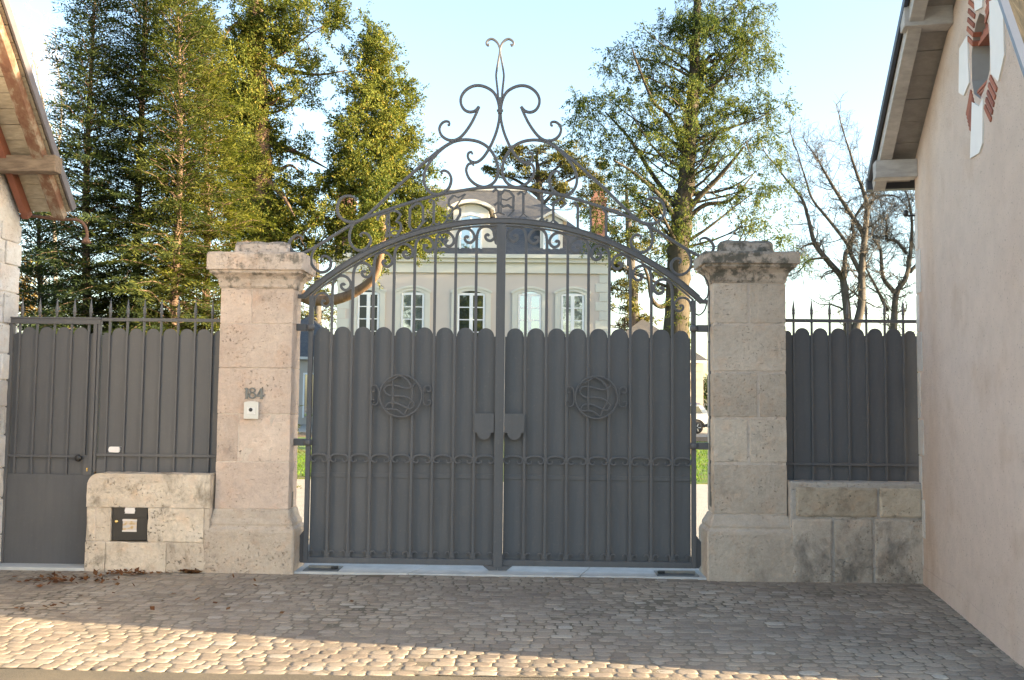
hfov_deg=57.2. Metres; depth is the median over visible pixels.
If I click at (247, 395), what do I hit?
house number
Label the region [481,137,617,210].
cedar tree
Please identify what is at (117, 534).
door
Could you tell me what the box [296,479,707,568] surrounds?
gravel court
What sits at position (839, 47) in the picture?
sky
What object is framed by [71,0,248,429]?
coast redwood
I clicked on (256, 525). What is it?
stone pillar
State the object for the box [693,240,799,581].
stone pillar
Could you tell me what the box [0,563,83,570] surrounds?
door threshold
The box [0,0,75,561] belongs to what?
stone barn
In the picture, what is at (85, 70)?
coast redwood
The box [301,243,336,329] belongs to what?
cedar tree
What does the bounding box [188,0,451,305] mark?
giant sequoia
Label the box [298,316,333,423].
garden pavilion
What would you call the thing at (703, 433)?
drive
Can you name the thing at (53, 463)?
pedestrian gate
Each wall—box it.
[84,471,215,572]
[787,480,922,583]
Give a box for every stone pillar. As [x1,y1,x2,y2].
[203,241,315,574]
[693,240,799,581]
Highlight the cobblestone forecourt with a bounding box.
[0,570,1023,679]
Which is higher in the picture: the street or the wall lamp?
the wall lamp
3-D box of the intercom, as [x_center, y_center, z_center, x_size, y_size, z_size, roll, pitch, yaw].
[-2.495,0.670,8.987,0.139,0.169,0.040,1,-4,1]
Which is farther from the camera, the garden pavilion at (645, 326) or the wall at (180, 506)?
the garden pavilion at (645, 326)
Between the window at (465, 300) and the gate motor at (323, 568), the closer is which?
the gate motor at (323, 568)
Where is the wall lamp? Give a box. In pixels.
[19,214,90,243]
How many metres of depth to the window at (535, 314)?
48.13 m
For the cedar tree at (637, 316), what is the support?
on the drive
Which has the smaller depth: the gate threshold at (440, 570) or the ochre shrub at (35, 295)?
the gate threshold at (440, 570)
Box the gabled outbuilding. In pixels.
[866,0,1023,667]
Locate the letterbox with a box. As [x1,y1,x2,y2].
[112,507,147,540]
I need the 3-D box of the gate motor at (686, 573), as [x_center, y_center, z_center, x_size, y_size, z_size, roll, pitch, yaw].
[1.568,2.217,8.965,0.397,0.034,0.260,1,-4,1]
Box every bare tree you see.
[16,3,83,328]
[741,93,913,333]
[823,176,916,334]
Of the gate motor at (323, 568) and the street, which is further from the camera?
the gate motor at (323, 568)
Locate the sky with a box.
[9,0,916,403]
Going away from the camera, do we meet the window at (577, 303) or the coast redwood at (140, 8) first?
the coast redwood at (140, 8)
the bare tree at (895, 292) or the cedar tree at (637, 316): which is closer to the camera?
the bare tree at (895, 292)
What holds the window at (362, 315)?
in the manor house
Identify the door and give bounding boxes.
[112,508,147,540]
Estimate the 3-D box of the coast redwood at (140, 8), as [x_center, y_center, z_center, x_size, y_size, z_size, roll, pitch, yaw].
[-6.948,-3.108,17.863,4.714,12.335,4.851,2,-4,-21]
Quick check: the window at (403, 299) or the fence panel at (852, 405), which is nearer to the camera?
the fence panel at (852, 405)
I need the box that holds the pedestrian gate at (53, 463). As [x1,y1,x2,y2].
[0,298,103,563]
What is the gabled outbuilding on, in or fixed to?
on the ground
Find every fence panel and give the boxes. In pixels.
[96,299,219,474]
[785,300,918,481]
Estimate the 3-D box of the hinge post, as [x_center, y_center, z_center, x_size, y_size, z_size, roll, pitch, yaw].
[1.929,0.560,9.085,0.052,2.091,0.085,1,-4,1]
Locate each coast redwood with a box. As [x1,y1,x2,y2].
[16,211,108,331]
[17,0,188,474]
[22,0,231,456]
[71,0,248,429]
[112,4,305,487]
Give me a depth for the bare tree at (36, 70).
61.20 m
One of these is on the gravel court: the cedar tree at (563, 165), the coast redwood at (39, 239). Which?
the coast redwood at (39, 239)
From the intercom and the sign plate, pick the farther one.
the sign plate
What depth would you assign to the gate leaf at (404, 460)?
9.16 m
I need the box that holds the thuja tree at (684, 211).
[554,0,821,422]
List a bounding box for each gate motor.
[303,565,342,570]
[654,570,698,576]
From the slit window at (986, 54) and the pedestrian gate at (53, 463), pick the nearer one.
the slit window at (986, 54)
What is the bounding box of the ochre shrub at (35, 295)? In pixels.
[19,251,44,315]
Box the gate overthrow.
[288,38,714,315]
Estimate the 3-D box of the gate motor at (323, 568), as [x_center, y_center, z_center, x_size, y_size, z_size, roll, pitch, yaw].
[-1.818,2.187,9.041,0.337,0.034,0.260,1,-4,1]
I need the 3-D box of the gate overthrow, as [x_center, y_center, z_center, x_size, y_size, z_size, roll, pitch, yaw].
[-0.108,-1.633,9.278,4.204,2.766,0.058,1,-4,1]
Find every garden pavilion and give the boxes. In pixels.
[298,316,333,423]
[626,319,706,404]
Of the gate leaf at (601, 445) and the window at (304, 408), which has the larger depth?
the window at (304, 408)
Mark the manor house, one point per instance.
(474, 204)
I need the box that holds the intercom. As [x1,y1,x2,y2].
[244,401,258,418]
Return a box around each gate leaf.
[293,224,505,570]
[498,225,708,570]
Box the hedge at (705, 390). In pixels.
[703,373,707,411]
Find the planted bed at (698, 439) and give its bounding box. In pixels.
[298,432,707,441]
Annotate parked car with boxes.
[690,403,707,433]
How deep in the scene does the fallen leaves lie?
8.41 m
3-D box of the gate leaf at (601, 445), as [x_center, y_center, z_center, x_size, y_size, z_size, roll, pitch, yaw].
[0.890,0.548,9.111,2.019,3.356,0.098,1,-4,1]
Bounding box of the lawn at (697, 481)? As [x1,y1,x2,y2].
[96,437,707,483]
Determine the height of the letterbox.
0.335 m
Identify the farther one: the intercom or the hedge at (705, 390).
the hedge at (705, 390)
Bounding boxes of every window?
[302,373,312,417]
[354,286,385,334]
[395,285,430,335]
[450,285,491,335]
[511,286,544,335]
[554,286,590,336]
[959,0,1005,157]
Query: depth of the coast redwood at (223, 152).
17.60 m
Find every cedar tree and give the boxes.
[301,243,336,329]
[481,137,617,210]
[574,185,668,330]
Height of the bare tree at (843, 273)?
12.551 m
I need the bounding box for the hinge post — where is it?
[708,290,711,506]
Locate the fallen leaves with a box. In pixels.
[8,567,353,614]
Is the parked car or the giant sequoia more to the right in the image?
the parked car
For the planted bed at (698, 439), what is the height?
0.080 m
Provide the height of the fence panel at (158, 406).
1.721 m
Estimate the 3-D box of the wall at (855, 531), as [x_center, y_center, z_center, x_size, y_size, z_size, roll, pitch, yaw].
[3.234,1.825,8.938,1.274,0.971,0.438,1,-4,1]
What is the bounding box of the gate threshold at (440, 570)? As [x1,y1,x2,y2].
[294,563,706,579]
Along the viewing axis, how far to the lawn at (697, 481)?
23.04 m
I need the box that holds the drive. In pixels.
[298,424,707,436]
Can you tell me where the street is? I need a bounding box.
[0,669,638,679]
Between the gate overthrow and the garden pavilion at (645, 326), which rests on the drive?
the garden pavilion at (645, 326)
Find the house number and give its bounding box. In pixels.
[244,387,263,398]
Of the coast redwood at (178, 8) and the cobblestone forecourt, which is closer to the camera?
the cobblestone forecourt
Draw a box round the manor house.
[332,189,613,398]
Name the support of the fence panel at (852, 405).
on the wall at (855, 531)
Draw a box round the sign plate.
[108,447,120,452]
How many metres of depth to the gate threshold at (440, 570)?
8.99 m

